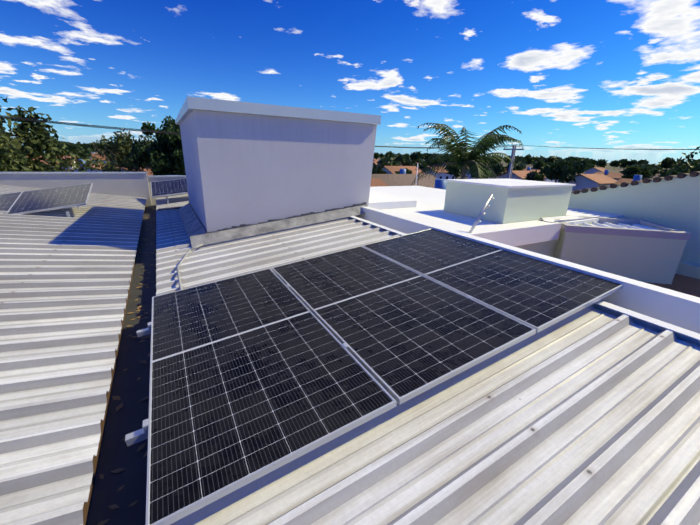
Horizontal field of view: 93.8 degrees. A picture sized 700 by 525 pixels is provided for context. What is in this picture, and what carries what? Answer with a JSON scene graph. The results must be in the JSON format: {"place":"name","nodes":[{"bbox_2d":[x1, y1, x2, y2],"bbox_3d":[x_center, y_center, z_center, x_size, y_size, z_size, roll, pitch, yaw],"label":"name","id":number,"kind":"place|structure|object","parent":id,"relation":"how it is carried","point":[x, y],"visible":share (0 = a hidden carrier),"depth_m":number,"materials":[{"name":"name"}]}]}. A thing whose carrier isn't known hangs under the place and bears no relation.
{"place":"outdoors","nodes":[
{"label":"outdoors","id":0,"kind":"place"},
{"bbox_2d":[0,185,145,524],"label":"roof sheet","id":1,"kind":"object","parent":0,"point":[65,280],"visible":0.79,"depth_m":2.39,"materials":[{"name":"white metal"}]},
{"bbox_2d":[0,183,92,214],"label":"panel","id":2,"kind":"object","parent":1,"relation":"on","point":[33,201],"visible":0.88,"depth_m":6.14,"materials":[{"name":"glass"}]},
{"bbox_2d":[0,0,699,163],"label":"sky","id":3,"kind":"structure","parent":0,"point":[619,76],"materials":[{"name":"blue"}]},
{"bbox_2d":[97,152,668,182],"bbox_3d":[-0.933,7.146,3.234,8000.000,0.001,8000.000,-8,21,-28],"label":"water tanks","id":4,"kind":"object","parent":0,"point":[614,170],"depth_m":441.92,"materials":[{"name":"blue plastic"}]},
{"bbox_2d":[0,97,94,171],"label":"tree","id":5,"kind":"object","parent":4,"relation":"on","point":[36,139],"visible":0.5,"depth_m":15.96,"materials":[{"name":"green plant"}]},
{"bbox_2d":[80,144,146,171],"bbox_3d":[-22.845,-7.758,33.298,6.057,8.197,4.961,-16,25,-43],"label":"tree","id":6,"kind":"object","parent":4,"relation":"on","point":[133,161],"visible":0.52,"depth_m":31.95,"materials":[{"name":"green plant"}]},
{"bbox_2d":[93,129,159,170],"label":"tree","id":7,"kind":"object","parent":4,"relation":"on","point":[121,143],"visible":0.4,"depth_m":54.24,"materials":[{"name":"green plant"}]},
{"bbox_2d":[129,115,185,175],"bbox_3d":[-18.355,-9.430,34.282,6.353,11.010,6.265,10,20,23],"label":"dark tree","id":8,"kind":"object","parent":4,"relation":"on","point":[168,159],"visible":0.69,"depth_m":32.08,"materials":[{"name":"green plant"}]},
{"bbox_2d":[19,156,544,180],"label":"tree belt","id":9,"kind":"object","parent":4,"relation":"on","point":[456,172],"visible":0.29,"depth_m":85.78,"materials":[{"name":"green plant"}]},
{"bbox_2d":[2,140,684,169],"bbox_3d":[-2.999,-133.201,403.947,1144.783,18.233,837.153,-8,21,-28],"label":"tree belt","id":10,"kind":"object","parent":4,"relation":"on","point":[667,162],"visible":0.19,"depth_m":315.88,"materials":[{"name":"green plant"}]},
{"bbox_2d":[0,116,699,178],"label":"power line","id":11,"kind":"object","parent":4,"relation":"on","point":[510,169],"visible":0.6,"depth_m":19.93,"materials":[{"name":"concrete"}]},
{"bbox_2d":[26,151,674,190],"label":"houses","id":12,"kind":"structure","parent":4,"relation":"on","point":[595,177],"depth_m":77.89,"materials":[{"name":"orange tile"}]},
{"bbox_2d":[13,143,690,182],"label":"tree belt","id":13,"kind":"object","parent":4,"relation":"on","point":[562,170],"visible":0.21,"depth_m":98.88,"materials":[{"name":"green plant"}]},
{"bbox_2d":[411,123,522,185],"bbox_3d":[5.138,-1.852,16.250,4.879,9.299,5.236,11,20,25],"label":"palm tree","id":14,"kind":"object","parent":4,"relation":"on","point":[462,157],"visible":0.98,"depth_m":14.68,"materials":[{"name":"green plant"}]},
{"bbox_2d":[515,221,699,297],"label":"neighbouring building","id":15,"kind":"structure","parent":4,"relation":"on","point":[686,284],"depth_m":5.46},
{"bbox_2d":[469,194,493,232],"bbox_3d":[1.916,-0.705,4.744,0.455,0.545,0.080,-12,23,-36],"label":"leaning fence pole","id":16,"kind":"object","parent":15,"relation":"on","point":[481,213],"visible":0.96,"depth_m":4.74,"materials":[{"name":"grey metal"}]},
{"bbox_2d":[368,186,623,246],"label":"neighbour slab","id":17,"kind":"structure","parent":15,"relation":"on","point":[423,204],"depth_m":5.98,"materials":[{"name":"white concrete"}]},
{"bbox_2d":[444,181,572,223],"bbox_3d":[3.010,-1.226,6.318,1.850,0.576,1.350,-8,21,-28],"label":"rooftop box structure","id":18,"kind":"object","parent":15,"relation":"on","point":[510,205],"visible":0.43,"depth_m":5.75,"materials":[{"name":"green paint"}]},
{"bbox_2d":[445,179,575,187],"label":"roof slab","id":19,"kind":"structure","parent":18,"relation":"on","point":[510,183],"depth_m":5.94,"materials":[{"name":"white concrete"}]},
{"bbox_2d":[554,230,686,283],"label":"neighbour block","id":20,"kind":"structure","parent":15,"relation":"on","point":[650,260],"depth_m":5.39,"materials":[{"name":"white paint"}]},
{"bbox_2d":[573,222,658,229],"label":"neighbour block roof","id":21,"kind":"structure","parent":20,"relation":"on","point":[622,225],"depth_m":5.92,"materials":[{"name":"white concrete"}]},
{"bbox_2d":[554,215,691,239],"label":"neighbour block parapet","id":22,"kind":"structure","parent":20,"relation":"on","point":[665,232],"depth_m":5.33,"materials":[{"name":"white paint"}]},
{"bbox_2d":[667,146,699,174],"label":"round tree","id":23,"kind":"object","parent":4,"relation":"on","point":[687,167],"visible":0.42,"depth_m":42.76,"materials":[{"name":"green plant"}]},
{"bbox_2d":[156,194,699,524],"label":"roof sheet","id":24,"kind":"object","parent":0,"point":[589,415],"visible":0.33,"depth_m":1.57,"materials":[{"name":"white metal"}]},
{"bbox_2d":[158,206,182,210],"bbox_3d":[-4.243,-1.304,7.868,0.696,0.103,0.121,-2,19,-12],"label":"mounting rail","id":25,"kind":"object","parent":24,"relation":"on","point":[170,208],"visible":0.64,"depth_m":7.82,"materials":[{"name":"silver metal"}]},
{"bbox_2d":[176,244,202,289],"bbox_3d":[-2.001,0.036,3.988,0.215,0.065,1.772,-4,19,-17],"label":"cable conduit","id":26,"kind":"object","parent":24,"relation":"on","point":[177,269],"visible":0.88,"depth_m":4.02,"materials":[{"name":"grey"}]},
{"bbox_2d":[145,268,396,524],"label":"solar panel","id":27,"kind":"object","parent":24,"relation":"on","point":[256,375],"visible":0.94,"depth_m":1.83,"materials":[{"name":"black glass"}]},
{"bbox_2d":[125,257,472,446],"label":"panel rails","id":28,"kind":"object","parent":24,"relation":"on","point":[137,436],"visible":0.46,"depth_m":1.66,"materials":[{"name":"silver metal"}]},
{"bbox_2d":[272,246,535,404],"bbox_3d":[0.196,0.267,2.889,1.134,0.035,2.279,-15,24,-26],"label":"solar panel","id":29,"kind":"object","parent":24,"relation":"on","point":[404,334],"visible":0.96,"depth_m":2.41,"materials":[{"name":"black glass"}]},
{"bbox_2d":[362,229,623,332],"bbox_3d":[1.201,0.000,3.390,1.134,0.035,2.279,-15,24,-26],"label":"solar panel","id":30,"kind":"object","parent":24,"relation":"on","point":[538,295],"visible":0.9,"depth_m":2.97,"materials":[{"name":"black glass"}]},
{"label":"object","id":31,"kind":"object","parent":24,"relation":"on","visible":0},
{"bbox_2d":[151,178,187,197],"bbox_3d":[-4.359,-2.220,9.318,2.279,0.037,1.134,-14,37,-25],"label":"panel","id":32,"kind":"object","parent":31,"relation":"on","point":[168,187],"visible":0.54,"depth_m":8.96,"materials":[{"name":"black glass"}]},
{"bbox_2d":[539,214,601,221],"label":"lean-to roof","id":33,"kind":"structure","parent":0,"point":[550,219],"depth_m":5.96,"materials":[{"name":"white metal"}]},
{"bbox_2d":[568,173,699,263],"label":"neighboring wall","id":34,"kind":"structure","parent":0,"point":[674,202],"depth_m":6.20,"materials":[{"name":"white paint"}]},
{"bbox_2d":[571,171,699,193],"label":"roof tiles","id":35,"kind":"object","parent":34,"relation":"on","point":[655,179],"visible":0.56,"depth_m":6.41,"materials":[{"name":"brown tile"}]},
{"bbox_2d":[676,261,699,278],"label":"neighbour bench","id":36,"kind":"object","parent":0,"point":[688,269],"visible":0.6,"depth_m":5.77,"materials":[{"name":"grey concrete"}]},
{"bbox_3d":[-6.122,3.809,2.977,15.565,6.200,14.550,-8,21,-28],"label":"building body","id":37,"kind":"object","parent":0,"visible":0},
{"bbox_2d":[0,174,187,205],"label":"parapets","id":38,"kind":"object","parent":37,"relation":"on","point":[134,185],"visible":0.33,"depth_m":9.07,"materials":[{"name":"white paint"}]},
{"bbox_2d":[0,172,185,176],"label":"parapet caps","id":39,"kind":"object","parent":38,"relation":"on","point":[91,173],"visible":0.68,"depth_m":8.87,"materials":[{"name":"metal"}]},
{"bbox_2d":[83,204,156,524],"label":"roof gutter","id":40,"kind":"object","parent":37,"relation":"on","point":[131,390],"visible":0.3,"depth_m":2.10,"materials":[{"name":"black metal"}]},
{"bbox_2d":[97,208,155,524],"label":"gutter debris","id":41,"kind":"object","parent":40,"relation":"on","point":[118,470],"visible":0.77,"depth_m":2.22,"materials":[{"name":"brown plant"}]},
{"bbox_2d":[180,110,376,231],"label":"roof box walls","id":42,"kind":"structure","parent":37,"relation":"on","point":[246,169],"depth_m":5.27,"materials":[{"name":"white paint"}]},
{"bbox_2d":[179,202,367,246],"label":"concrete curb","id":43,"kind":"structure","parent":42,"relation":"attached to","point":[197,232],"depth_m":5.47,"materials":[{"name":"grey concrete"}]},
{"bbox_2d":[175,96,380,124],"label":"roof slab","id":44,"kind":"structure","parent":42,"relation":"on","point":[190,105],"depth_m":4.95,"materials":[{"name":"white concrete"}]},
{"bbox_2d":[359,207,699,333],"bbox_3d":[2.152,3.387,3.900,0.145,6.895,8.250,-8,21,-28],"label":"parapet","id":45,"kind":"structure","parent":37,"relation":"on","point":[676,308],"depth_m":2.68,"materials":[{"name":"white paint"}]},
{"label":"gutter floor","id":46,"kind":"structure","parent":37,"relation":"on","visible":0},
{"bbox_2d":[350,216,699,346],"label":"metal flashing","id":47,"kind":"object","parent":46,"relation":"on","point":[688,336],"depth_m":2.40,"materials":[{"name":"white paint"}]}
]}

